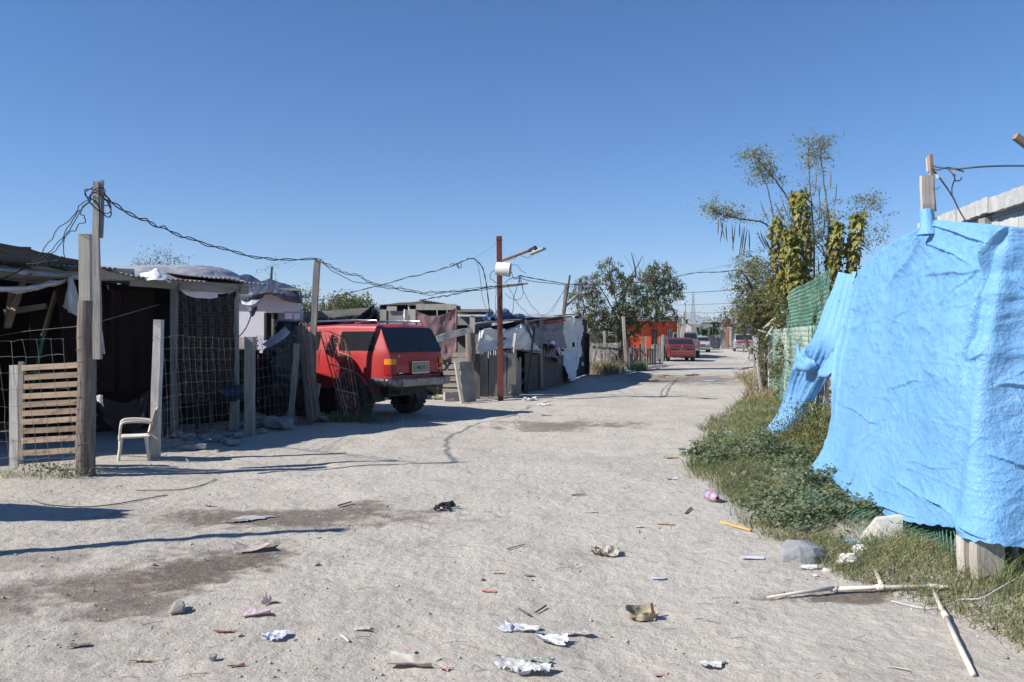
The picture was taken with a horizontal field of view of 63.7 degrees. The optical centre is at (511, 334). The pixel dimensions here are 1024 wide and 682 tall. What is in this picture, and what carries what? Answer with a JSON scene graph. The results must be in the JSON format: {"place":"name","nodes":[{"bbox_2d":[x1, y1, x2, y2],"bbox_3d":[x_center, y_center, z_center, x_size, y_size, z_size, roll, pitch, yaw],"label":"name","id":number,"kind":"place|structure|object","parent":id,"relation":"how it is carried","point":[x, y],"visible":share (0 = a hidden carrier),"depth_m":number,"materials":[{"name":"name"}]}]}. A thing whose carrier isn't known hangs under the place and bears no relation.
{"place":"outdoors","nodes":[
{"label":"outdoors","id":0,"kind":"place"},
{"bbox_2d":[182,288,302,352],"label":"plaster house","id":1,"kind":"structure","parent":0,"point":[270,308],"depth_m":20.00,"materials":[{"name":"grey concrete"}]},
{"bbox_2d":[239,274,302,303],"bbox_3d":[-6.062,-1.135,20.425,1.500,0.836,2.237,0,0,-22],"label":"tarp","id":2,"kind":"object","parent":1,"relation":"on","point":[271,286],"visible":0.84,"depth_m":19.70,"materials":[{"name":"plastic"}]},
{"bbox_2d":[264,313,282,339],"bbox_3d":[-5.788,-0.199,20.075,0.461,0.669,0.140,0,0,0],"label":"window","id":3,"kind":"structure","parent":1,"relation":"in","point":[269,324],"depth_m":20.05,"materials":[{"name":"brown wood"}]},
{"bbox_2d":[298,411,406,424],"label":"grass","id":4,"kind":"structure","parent":0,"point":[335,418],"depth_m":15.16,"materials":[{"name":"green plant"}]},
{"bbox_2d":[0,335,1023,681],"bbox_3d":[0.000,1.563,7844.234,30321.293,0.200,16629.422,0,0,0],"label":"ground","id":5,"kind":"structure","parent":0,"point":[376,473],"depth_m":5.85,"materials":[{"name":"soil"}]},
{"bbox_2d":[0,338,78,473],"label":"wire fence","id":6,"kind":"object","parent":5,"relation":"on","point":[34,405],"visible":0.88,"depth_m":9.06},
{"bbox_2d":[0,461,108,476],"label":"weeds","id":7,"kind":"object","parent":5,"relation":"on","point":[54,469],"visible":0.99,"depth_m":9.00,"materials":[{"name":"green plant"}]},
{"bbox_2d":[75,300,97,475],"bbox_3d":[-4.750,0.660,9.200,0.229,2.082,0.220,0,0,0],"label":"log post","id":8,"kind":"object","parent":5,"relation":"on","point":[86,439],"visible":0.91,"depth_m":9.12,"materials":[{"name":"brown wood"}]},
{"bbox_2d":[9,362,76,469],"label":"slatted gate","id":9,"kind":"structure","parent":8,"relation":"attached to","point":[15,454],"depth_m":9.38,"materials":[{"name":"brown wood"}]},
{"bbox_2d":[78,234,92,300],"bbox_3d":[-4.856,-0.432,9.421,0.136,1.431,0.113,0,0,0],"label":"square post","id":10,"kind":"object","parent":8,"relation":"attached to","point":[85,265],"visible":0.43,"depth_m":9.37,"materials":[{"name":"grey wood"}]},
{"bbox_2d":[0,243,265,437],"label":"shack","id":11,"kind":"structure","parent":5,"relation":"on","point":[29,312],"depth_m":13.23,"materials":[{"name":"metal"}]},
{"bbox_2d":[0,278,67,293],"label":"cloth","id":12,"kind":"object","parent":11,"relation":"hanging from","point":[20,289],"visible":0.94,"depth_m":11.27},
{"bbox_2d":[0,265,78,275],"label":"tarp","id":13,"kind":"object","parent":11,"relation":"on","point":[26,270],"visible":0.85,"depth_m":11.26,"materials":[{"name":"white fabric"}]},
{"bbox_2d":[62,273,78,315],"bbox_3d":[-6.253,-0.584,11.755,0.216,0.631,0.422,0,0,-40],"label":"cloth","id":14,"kind":"object","parent":11,"relation":"hanging from","point":[70,305],"visible":0.9,"depth_m":11.66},
{"bbox_2d":[92,180,104,358],"bbox_3d":[-4.538,-0.714,9.064,0.109,1.964,0.102,0,0,0],"label":"tall pole","id":15,"kind":"object","parent":11,"relation":"attached to","point":[97,235],"visible":0.99,"depth_m":9.02,"materials":[{"name":"grey wood"}]},
{"bbox_2d":[105,196,317,260],"bbox_3d":[-4.335,-1.395,12.168,0.648,0.275,6.223,0,0,8],"label":"cable","id":16,"kind":"object","parent":15,"relation":"attached to","point":[147,220],"visible":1,"depth_m":12.09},
{"bbox_2d":[55,285,154,391],"bbox_3d":[-6.323,0.062,12.797,0.316,1.643,1.459,0,0,45],"label":"curtain","id":17,"kind":"object","parent":11,"relation":"hanging from","point":[124,363],"visible":0.72,"depth_m":12.89,"materials":[{"name":"black fabric"}]},
{"bbox_2d":[98,390,148,433],"bbox_3d":[-5.153,1.047,11.019,0.640,0.592,0.311,0,0,-38],"label":"cloth","id":18,"kind":"object","parent":11,"relation":"hanging from","point":[114,413],"visible":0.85,"depth_m":11.01,"materials":[{"name":"fabric"}]},
{"bbox_2d":[138,268,171,282],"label":"tarp","id":19,"kind":"object","parent":11,"relation":"on","point":[155,274],"visible":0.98,"depth_m":12.61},
{"bbox_2d":[104,265,243,284],"bbox_3d":[-5.463,-1.056,14.165,1.805,0.426,3.217,0,0,35],"label":"tarp","id":20,"kind":"object","parent":11,"relation":"on","point":[208,271],"visible":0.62,"depth_m":14.24,"materials":[{"name":"plastic"}]},
{"bbox_2d":[177,291,235,399],"bbox_3d":[-4.949,0.175,13.418,0.182,1.811,1.038,0,0,40],"label":"blanket","id":21,"kind":"object","parent":11,"relation":"hanging from","point":[204,318],"visible":0.95,"depth_m":13.36,"materials":[{"name":"fabric"}]},
{"bbox_2d":[217,380,255,401],"bbox_3d":[-4.543,0.925,13.524,0.636,0.354,0.272,0,0,-11],"label":"cloth","id":22,"kind":"object","parent":11,"relation":"hanging from","point":[231,395],"visible":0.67,"depth_m":13.48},
{"bbox_2d":[117,407,157,460],"bbox_3d":[-4.733,1.262,10.417,0.473,0.683,0.422,0,0,-25],"label":"plastic chair","id":23,"kind":"object","parent":5,"relation":"on","point":[145,436],"visible":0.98,"depth_m":10.30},
{"bbox_2d":[131,244,193,264],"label":"tree","id":24,"kind":"object","parent":5,"relation":"on","point":[159,262],"visible":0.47,"depth_m":41.88,"materials":[{"name":"green plant"}]},
{"bbox_2d":[147,398,216,435],"bbox_3d":[-5.428,1.330,13.532,0.600,0.540,0.921,0,0,40],"label":"table","id":25,"kind":"object","parent":5,"relation":"on","point":[196,402],"visible":0.6,"depth_m":13.51,"materials":[{"name":"blue paint"}]},
{"bbox_2d":[150,319,320,457],"bbox_3d":[-4.273,0.721,12.968,0.562,1.836,4.886,0,0,12],"label":"wire fence","id":26,"kind":"object","parent":5,"relation":"on","point":[157,381],"visible":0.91,"depth_m":11.51,"materials":[{"name":"grey wood"}]},
{"bbox_2d":[255,334,300,372],"bbox_3d":[-4.122,0.335,14.541,0.823,0.698,0.254,0,0,0],"label":"chicken wire","id":27,"kind":"object","parent":26,"relation":"on","point":[279,350],"visible":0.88,"depth_m":14.54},
{"bbox_2d":[262,326,289,347],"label":"tarp","id":28,"kind":"object","parent":27,"relation":"on","point":[283,333],"visible":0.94,"depth_m":14.52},
{"bbox_2d":[232,541,271,551],"bbox_3d":[-1.957,1.590,6.230,0.301,0.044,0.183,0,0,-22],"label":"card","id":29,"kind":"object","parent":5,"relation":"on","point":[239,547],"visible":1,"depth_m":6.21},
{"bbox_2d":[242,605,271,616],"bbox_3d":[-1.465,1.595,4.767,0.173,0.041,0.114,0,0,-11],"label":"paper","id":30,"kind":"object","parent":5,"relation":"on","point":[251,610],"visible":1,"depth_m":4.79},
{"bbox_2d":[182,349,336,413],"bbox_3d":[-5.121,0.935,16.620,3.190,1.330,0.060,0,0,0],"label":"plank fence","id":31,"kind":"object","parent":5,"relation":"on","point":[327,405],"visible":0.04,"depth_m":16.63,"materials":[{"name":"wood"}]},
{"bbox_2d":[275,416,293,429],"bbox_3d":[-3.933,1.510,14.170,0.309,0.224,0.448,0,0,-39],"label":"rubble stone","id":32,"kind":"object","parent":5,"relation":"on","point":[285,422],"visible":0.98,"depth_m":14.03,"materials":[{"name":"grey concrete"}]},
{"bbox_2d":[263,321,305,416],"bbox_3d":[-4.086,0.647,15.040,0.792,1.801,0.992,0,0,0],"label":"tarp","id":33,"kind":"object","parent":5,"relation":"on","point":[271,391],"visible":0.53,"depth_m":14.75,"materials":[{"name":"black plastic"}]},
{"bbox_2d":[288,343,299,419],"bbox_3d":[-3.833,0.834,14.504,0.128,1.384,0.358,0,0,-38],"label":"leaning post","id":34,"kind":"object","parent":5,"relation":"on","point":[294,376],"visible":0.91,"depth_m":14.46,"materials":[{"name":"grey wood"}]},
{"bbox_2d":[296,325,315,421],"bbox_3d":[-3.699,0.696,14.796,0.345,1.739,0.127,0,0,0],"label":"leaning post","id":35,"kind":"object","parent":5,"relation":"on","point":[306,374],"visible":0.97,"depth_m":14.74,"materials":[{"name":"grey wood"}]},
{"bbox_2d":[307,331,318,419],"bbox_3d":[-3.626,0.742,14.999,0.205,1.608,0.076,0,0,-3],"label":"leaning post","id":36,"kind":"object","parent":5,"relation":"on","point":[310,350],"visible":0.7,"depth_m":14.96,"materials":[{"name":"grey wood"}]},
{"bbox_2d":[310,259,320,421],"bbox_3d":[-3.637,0.126,15.192,0.219,3.024,0.114,0,0,0],"label":"utility pole","id":37,"kind":"object","parent":5,"relation":"on","point":[315,297],"visible":0.67,"depth_m":15.14,"materials":[{"name":"grey wood"}]},
{"bbox_2d":[319,258,499,293],"bbox_3d":[-2.314,-1.183,17.943,0.934,0.459,6.009,0,0,33],"label":"cable","id":38,"kind":"object","parent":37,"relation":"attached to","point":[400,286],"visible":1,"depth_m":18.28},
{"bbox_2d":[320,331,360,418],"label":"iron gate","id":39,"kind":"structure","parent":5,"relation":"on","point":[347,380],"depth_m":15.04,"materials":[{"name":"metal"}]},
{"bbox_2d":[302,307,379,325],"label":"shed","id":40,"kind":"structure","parent":5,"relation":"on","point":[324,315],"depth_m":24.43,"materials":[{"name":"grey wood"}]},
{"bbox_2d":[335,304,377,324],"bbox_3d":[-4.269,-0.388,22.853,1.245,1.081,3.632,0,0,12],"label":"tarp","id":41,"kind":"object","parent":40,"relation":"on","point":[367,314],"visible":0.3,"depth_m":24.15,"materials":[{"name":"black plastic"}]},
{"bbox_2d":[318,289,383,319],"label":"tree","id":42,"kind":"object","parent":5,"relation":"on","point":[352,303],"visible":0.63,"depth_m":51.57,"materials":[{"name":"green plant"}]},
{"bbox_2d":[307,319,449,415],"bbox_3d":[-3.567,0.655,17.130,4.630,1.916,1.804,0,0,35],"label":"suv","id":43,"kind":"object","parent":5,"relation":"on","point":[400,366],"visible":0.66,"depth_m":15.83,"materials":[{"name":"red paint"}]},
{"bbox_2d":[387,650,440,666],"bbox_3d":[-0.494,1.611,4.079,0.265,0.036,0.136,0,0,9],"label":"cardboard","id":44,"kind":"object","parent":5,"relation":"on","point":[397,658],"visible":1,"depth_m":4.11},
{"bbox_2d":[380,299,460,394],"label":"shed","id":45,"kind":"structure","parent":5,"relation":"on","point":[393,311],"depth_m":21.99,"materials":[{"name":"grey wood"}]},
{"bbox_2d":[416,308,456,359],"bbox_3d":[-1.977,-0.030,21.486,1.056,1.357,0.111,0,0,0],"label":"tarp","id":46,"kind":"object","parent":45,"relation":"attached to","point":[440,324],"visible":0.59,"depth_m":21.49,"materials":[{"name":"fabric"}]},
{"bbox_2d":[21,431,865,677],"bbox_3d":[-2.600,1.577,8.837,10.904,0.127,10.043,0,0,0],"label":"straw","id":47,"kind":"object","parent":5,"relation":"on","point":[395,575],"visible":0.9,"depth_m":5.40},
{"bbox_2d":[442,352,465,392],"bbox_3d":[-1.354,0.989,21.401,1.021,1.086,0.028,0,0,24],"label":"plank fence","id":48,"kind":"object","parent":5,"relation":"on","point":[451,366],"visible":0.43,"depth_m":21.48,"materials":[{"name":"brown wood"}]},
{"bbox_2d":[459,361,475,402],"bbox_3d":[-1.079,1.145,20.250,0.294,0.981,0.875,0,0,29],"label":"metal sheet","id":49,"kind":"object","parent":5,"relation":"on","point":[467,380],"visible":0.96,"depth_m":20.25,"materials":[{"name":"metal"}]},
{"bbox_2d":[465,333,475,361],"bbox_3d":[-1.029,0.312,20.500,0.261,0.716,0.251,0,0,0],"label":"log","id":50,"kind":"object","parent":49,"relation":"on","point":[470,346],"visible":1,"depth_m":20.40,"materials":[{"name":"brown wood"}]},
{"bbox_2d":[470,316,474,369],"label":"post","id":51,"kind":"object","parent":5,"relation":"on","point":[472,321],"visible":0.28,"depth_m":20.86,"materials":[{"name":"grey wood"}]},
{"bbox_2d":[436,327,472,341],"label":"beam","id":52,"kind":"structure","parent":51,"relation":"attached to","point":[451,334],"depth_m":20.65,"materials":[{"name":"grey wood"}]},
{"bbox_2d":[457,309,493,376],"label":"shed","id":53,"kind":"structure","parent":5,"relation":"on","point":[463,322],"depth_m":27.00,"materials":[{"name":"grey wood"}]},
{"bbox_2d":[474,354,479,398],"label":"post","id":54,"kind":"object","parent":5,"relation":"on","point":[477,374],"visible":0.78,"depth_m":20.64,"materials":[{"name":"grey wood"}]},
{"bbox_2d":[480,353,515,396],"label":"board gate","id":55,"kind":"structure","parent":5,"relation":"on","point":[511,371],"depth_m":21.03,"materials":[{"name":"grey wood"}]},
{"bbox_2d":[497,619,542,631],"bbox_3d":[0.043,1.597,4.508,0.235,0.034,0.116,0,0,19],"label":"plastic film","id":56,"kind":"object","parent":5,"relation":"on","point":[509,626],"visible":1,"depth_m":4.51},
{"bbox_2d":[496,236,545,400],"bbox_3d":[0.200,-0.361,19.943,1.463,4.123,0.253,0,0,37],"label":"lamp pole","id":57,"kind":"object","parent":5,"relation":"on","point":[533,250],"visible":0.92,"depth_m":20.23,"materials":[{"name":"metal"}]},
{"bbox_2d":[495,262,511,276],"bbox_3d":[-0.209,-1.585,20.054,0.376,0.366,0.360,0,0,9],"label":"bucket","id":58,"kind":"object","parent":57,"relation":"attached to","point":[503,268],"visible":1,"depth_m":19.93,"materials":[{"name":"white plastic"}]},
{"bbox_2d":[494,655,553,674],"bbox_3d":[0.052,1.594,3.968,0.293,0.048,0.127,0,0,15],"label":"foil","id":59,"kind":"object","parent":5,"relation":"on","point":[521,667],"visible":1,"depth_m":3.98,"materials":[{"name":"silver metal"}]},
{"bbox_2d":[524,353,539,391],"bbox_3d":[0.585,1.045,23.495,0.028,1.072,1.288,0,0,21],"label":"plank fence","id":60,"kind":"object","parent":5,"relation":"on","point":[534,380],"visible":0.93,"depth_m":23.46,"materials":[{"name":"grey wood"}]},
{"bbox_2d":[475,313,589,394],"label":"tarp shack","id":61,"kind":"structure","parent":5,"relation":"on","point":[584,358],"depth_m":26.78,"materials":[{"name":"grey wood"}]},
{"bbox_2d":[481,308,531,323],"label":"tarp","id":62,"kind":"object","parent":61,"relation":"on","point":[507,313],"visible":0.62,"depth_m":22.76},
{"bbox_2d":[476,323,542,353],"bbox_3d":[0.075,0.104,22.340,0.446,0.858,3.391,0,0,30],"label":"tarp","id":63,"kind":"object","parent":61,"relation":"hanging from","point":[523,340],"visible":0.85,"depth_m":22.03,"materials":[{"name":"plastic"}]},
{"bbox_2d":[528,321,566,347],"bbox_3d":[1.220,-0.027,25.121,0.399,0.934,3.679,0,0,20],"label":"tarp","id":64,"kind":"object","parent":61,"relation":"on","point":[554,332],"visible":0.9,"depth_m":24.77,"materials":[{"name":"plastic"}]},
{"bbox_2d":[555,316,583,380],"bbox_3d":[2.098,0.457,29.487,0.684,2.196,6.444,0,0,9],"label":"tarp","id":65,"kind":"object","parent":61,"relation":"hanging from","point":[573,330],"visible":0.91,"depth_m":28.50,"materials":[{"name":"plastic"}]},
{"bbox_2d":[562,275,578,316],"bbox_3d":[2.022,-1.275,27.648,0.829,1.418,0.319,0,0,-41],"label":"roof pole","id":66,"kind":"object","parent":61,"relation":"on","point":[565,297],"visible":0.96,"depth_m":27.46,"materials":[{"name":"grey wood"}]},
{"bbox_2d":[541,355,562,388],"bbox_3d":[1.244,1.112,25.304,0.028,0.959,2.714,0,0,17],"label":"plank fence","id":67,"kind":"object","parent":5,"relation":"on","point":[552,371],"visible":0.87,"depth_m":25.25,"materials":[{"name":"grey wood"}]},
{"bbox_2d":[535,633,568,644],"bbox_3d":[0.205,1.601,4.358,0.203,0.035,0.104,0,0,20],"label":"plastic film","id":68,"kind":"object","parent":5,"relation":"on","point":[556,639],"visible":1,"depth_m":4.37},
{"bbox_2d":[590,544,619,555],"bbox_3d":[0.695,1.606,6.151,0.230,0.063,0.183,0,0,0],"label":"rag","id":69,"kind":"object","parent":5,"relation":"on","point":[609,550],"visible":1,"depth_m":6.16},
{"bbox_2d":[563,254,688,358],"bbox_3d":[5.178,-0.997,37.898,6.133,5.602,2.576,0,0,-14],"label":"leucaena tree","id":70,"kind":"object","parent":5,"relation":"on","point":[618,307],"visible":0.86,"depth_m":37.71,"materials":[{"name":"green plant"}]},
{"bbox_2d":[591,316,663,372],"bbox_3d":[6.335,0.402,40.027,1.284,2.417,12.741,0,0,24],"label":"stick fence","id":71,"kind":"object","parent":5,"relation":"on","point":[616,348],"visible":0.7,"depth_m":36.96,"materials":[{"name":"grey wood"}]},
{"bbox_2d":[626,603,658,620],"bbox_3d":[0.752,1.599,4.769,0.191,0.079,0.113,0,0,0],"label":"torn shoe","id":72,"kind":"object","parent":5,"relation":"on","point":[640,612],"visible":1,"depth_m":4.78,"materials":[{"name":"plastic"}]},
{"bbox_2d":[665,337,695,360],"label":"sedan","id":73,"kind":"object","parent":5,"relation":"on","point":[680,347],"visible":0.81,"depth_m":49.39,"materials":[{"name":"red paint"}]},
{"bbox_2d":[672,332,699,357],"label":"pickup","id":74,"kind":"object","parent":5,"relation":"on","point":[693,336],"visible":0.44,"depth_m":58.54,"materials":[{"name":"grey paint"}]},
{"bbox_2d":[715,297,755,360],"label":"tree","id":75,"kind":"object","parent":5,"relation":"on","point":[730,312],"visible":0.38,"depth_m":47.92,"materials":[{"name":"green plant"}]},
{"bbox_2d":[732,334,752,350],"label":"minivan","id":76,"kind":"object","parent":5,"relation":"on","point":[736,342],"visible":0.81,"depth_m":79.10,"materials":[{"name":"silver metal"}]},
{"bbox_2d":[721,247,785,394],"bbox_3d":[6.336,-0.300,21.217,2.110,4.094,1.724,0,0,-18],"label":"olive tree","id":77,"kind":"object","parent":5,"relation":"on","point":[752,316],"visible":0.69,"depth_m":20.97,"materials":[{"name":"green plant"}]},
{"bbox_2d":[733,400,828,443],"bbox_3d":[4.274,1.286,12.117,1.547,0.519,4.410,0,0,0],"label":"weed bush","id":78,"kind":"object","parent":5,"relation":"on","point":[789,421],"visible":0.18,"depth_m":12.15,"materials":[{"name":"green plant"}]},
{"bbox_2d":[744,396,830,458],"bbox_3d":[4.056,1.205,10.675,1.591,0.702,5.957,0,0,-4],"label":"weed bush","id":79,"kind":"object","parent":5,"relation":"on","point":[816,433],"visible":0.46,"depth_m":10.94,"materials":[{"name":"green plant"}]},
{"bbox_2d":[687,127,899,365],"bbox_3d":[6.016,-1.495,18.211,4.778,5.983,2.267,0,0,-9],"label":"moringa tree","id":80,"kind":"object","parent":5,"relation":"on","point":[762,168],"visible":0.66,"depth_m":17.96,"materials":[{"name":"green plant"}]},
{"bbox_2d":[766,215,791,303],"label":"vine column","id":81,"kind":"structure","parent":80,"relation":"attached to","point":[776,220],"depth_m":17.26,"materials":[{"name":"green plant"}]},
{"bbox_2d":[776,228,805,303],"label":"vine column","id":82,"kind":"structure","parent":80,"relation":"attached to","point":[789,248],"depth_m":16.99,"materials":[{"name":"yellow plant"}]},
{"bbox_2d":[787,186,815,299],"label":"vine column","id":83,"kind":"structure","parent":80,"relation":"attached to","point":[798,202],"depth_m":17.10,"materials":[{"name":"yellow plant"}]},
{"bbox_2d":[822,218,848,285],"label":"vine column","id":84,"kind":"structure","parent":80,"relation":"attached to","point":[833,262],"depth_m":17.12,"materials":[{"name":"green plant"}]},
{"bbox_2d":[843,211,867,277],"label":"vine column","id":85,"kind":"structure","parent":80,"relation":"attached to","point":[854,238],"depth_m":17.12,"materials":[{"name":"green plant"}]},
{"bbox_2d":[679,428,926,539],"bbox_3d":[2.908,1.429,9.053,1.780,0.377,5.812,0,0,0],"label":"ground cover","id":86,"kind":"object","parent":5,"relation":"on","point":[798,508],"visible":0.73,"depth_m":7.85,"materials":[{"name":"green plant"}]},
{"bbox_2d":[779,539,826,563],"bbox_3d":[2.072,1.546,5.879,0.344,0.162,0.230,0,0,0],"label":"rock","id":87,"kind":"object","parent":5,"relation":"on","point":[792,551],"visible":0.82,"depth_m":5.80,"materials":[{"name":"stone"}]},
{"bbox_2d":[756,260,856,399],"bbox_3d":[6.354,-0.053,17.487,2.085,3.322,3.132,0,0,0],"label":"bush","id":88,"kind":"object","parent":5,"relation":"on","point":[776,321],"visible":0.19,"depth_m":17.97,"materials":[{"name":"green plant"}]},
{"bbox_2d":[770,268,956,563],"bbox_3d":[4.817,0.350,13.112,0.418,2.503,16.187,0,0,14],"label":"net fence","id":89,"kind":"object","parent":5,"relation":"on","point":[801,334],"visible":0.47,"depth_m":14.55,"materials":[{"name":"green plastic"}]},
{"bbox_2d":[766,271,855,435],"bbox_3d":[4.163,0.367,11.403,0.516,2.421,2.638,0,0,-4],"label":"blue tarp strip","id":90,"kind":"object","parent":89,"relation":"attached to","point":[802,386],"visible":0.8,"depth_m":11.05,"materials":[{"name":"plastic"}]},
{"bbox_2d":[792,343,817,371],"bbox_3d":[3.964,0.310,11.217,0.283,0.396,0.499,0,0,-41],"label":"blue tarp flap","id":91,"kind":"object","parent":90,"relation":"attached to","point":[803,362],"visible":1,"depth_m":11.14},
{"bbox_2d":[818,352,833,378],"bbox_3d":[3.883,0.355,10.051,0.272,0.380,0.422,0,0,-17],"label":"blue tarp flap","id":92,"kind":"object","parent":90,"relation":"attached to","point":[825,371],"visible":0.63,"depth_m":10.03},
{"bbox_2d":[811,208,1023,547],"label":"blue tarp","id":93,"kind":"object","parent":89,"relation":"on","point":[926,425],"visible":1,"depth_m":5.85,"materials":[{"name":"plastic"}]},
{"bbox_2d":[767,566,975,676],"bbox_3d":[2.292,1.572,4.673,1.020,0.081,1.462,0,0,-24],"label":"stick","id":94,"kind":"object","parent":5,"relation":"on","point":[964,656],"visible":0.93,"depth_m":5.08,"materials":[{"name":"wood"}]},
{"bbox_2d":[800,489,955,561],"bbox_3d":[2.790,1.481,6.324,0.203,0.244,2.032,0,0,-12],"label":"loose netting","id":95,"kind":"object","parent":5,"relation":"on","point":[877,516],"visible":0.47,"depth_m":6.45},
{"bbox_2d":[860,514,902,543],"bbox_3d":[2.763,1.459,6.175,0.396,0.208,0.150,0,0,0],"label":"rock","id":96,"kind":"object","parent":5,"relation":"on","point":[878,522],"visible":0.59,"depth_m":6.18,"materials":[{"name":"stone"}]},
{"bbox_2d":[920,154,936,219],"bbox_3d":[3.388,0.093,6.591,0.496,3.026,0.137,0,0,-39],"label":"tarp post","id":97,"kind":"object","parent":5,"relation":"on","point":[927,193],"visible":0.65,"depth_m":6.43,"materials":[{"name":"brown wood"}]},
{"bbox_2d":[869,535,1023,623],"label":"grass","id":98,"kind":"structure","parent":5,"relation":"on","point":[1010,568],"depth_m":4.99,"materials":[{"name":"plant"}]},
{"bbox_2d":[956,534,968,578],"bbox_3d":[2.874,1.443,5.221,0.102,0.348,0.083,0,0,0],"label":"corner post","id":99,"kind":"object","parent":5,"relation":"on","point":[962,544],"visible":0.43,"depth_m":5.19,"materials":[{"name":"brown wood"}]},
{"bbox_2d":[918,185,1023,227],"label":"block house","id":100,"kind":"structure","parent":5,"relation":"on","point":[1006,208],"depth_m":8.31,"materials":[{"name":"grey concrete"}]},
{"bbox_2d":[969,540,1004,583],"bbox_3d":[2.953,1.438,5.121,0.202,0.390,0.082,0,0,0],"label":"corner post","id":101,"kind":"object","parent":5,"relation":"on","point":[977,549],"visible":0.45,"depth_m":5.08,"materials":[{"name":"brown wood"}]},
{"bbox_2d":[0,0,1023,321],"label":"sky","id":102,"kind":"structure","parent":0,"point":[380,141],"materials":[{"name":"blue"}]},
{"bbox_2d":[589,359,628,374],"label":"dry grass","id":103,"kind":"structure","parent":0,"point":[609,367],"depth_m":34.24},
{"bbox_2d":[458,313,820,323],"bbox_3d":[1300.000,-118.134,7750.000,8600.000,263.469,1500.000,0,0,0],"label":"hills","id":104,"kind":"structure","parent":0,"point":[698,319],"depth_m":8128.35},
{"bbox_2d":[609,318,681,356],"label":"orange house","id":105,"kind":"structure","parent":0,"point":[668,330],"depth_m":60.00,"materials":[{"name":"paint"}]},
{"bbox_2d":[700,330,725,348],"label":"rubble wall","id":106,"kind":"structure","parent":0,"point":[717,341],"depth_m":94.95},
{"bbox_2d":[680,394,824,478],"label":"grass","id":107,"kind":"structure","parent":0,"point":[737,416],"depth_m":13.09,"materials":[{"name":"plant"}]},
{"bbox_2d":[730,367,774,403],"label":"dry grass","id":108,"kind":"structure","parent":0,"point":[748,378],"depth_m":21.15,"materials":[{"name":"plant"}]},
{"bbox_2d":[678,445,1023,650],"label":"grass","id":109,"kind":"structure","parent":0,"point":[843,543],"depth_m":5.73,"materials":[{"name":"plant"}]},
{"bbox_2d":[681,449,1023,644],"bbox_3d":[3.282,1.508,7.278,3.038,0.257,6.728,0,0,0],"label":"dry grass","id":110,"kind":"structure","parent":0,"point":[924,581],"depth_m":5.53,"materials":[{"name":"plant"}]},
{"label":"cable","id":111,"kind":"object","parent":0,"visible":0},
{"bbox_2d":[302,258,489,311],"bbox_3d":[-4.416,-1.242,24.986,0.865,1.330,12.144,0,0,-38],"label":"cable","id":112,"kind":"object","parent":111,"relation":"attached to","point":[415,276],"visible":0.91,"depth_m":21.66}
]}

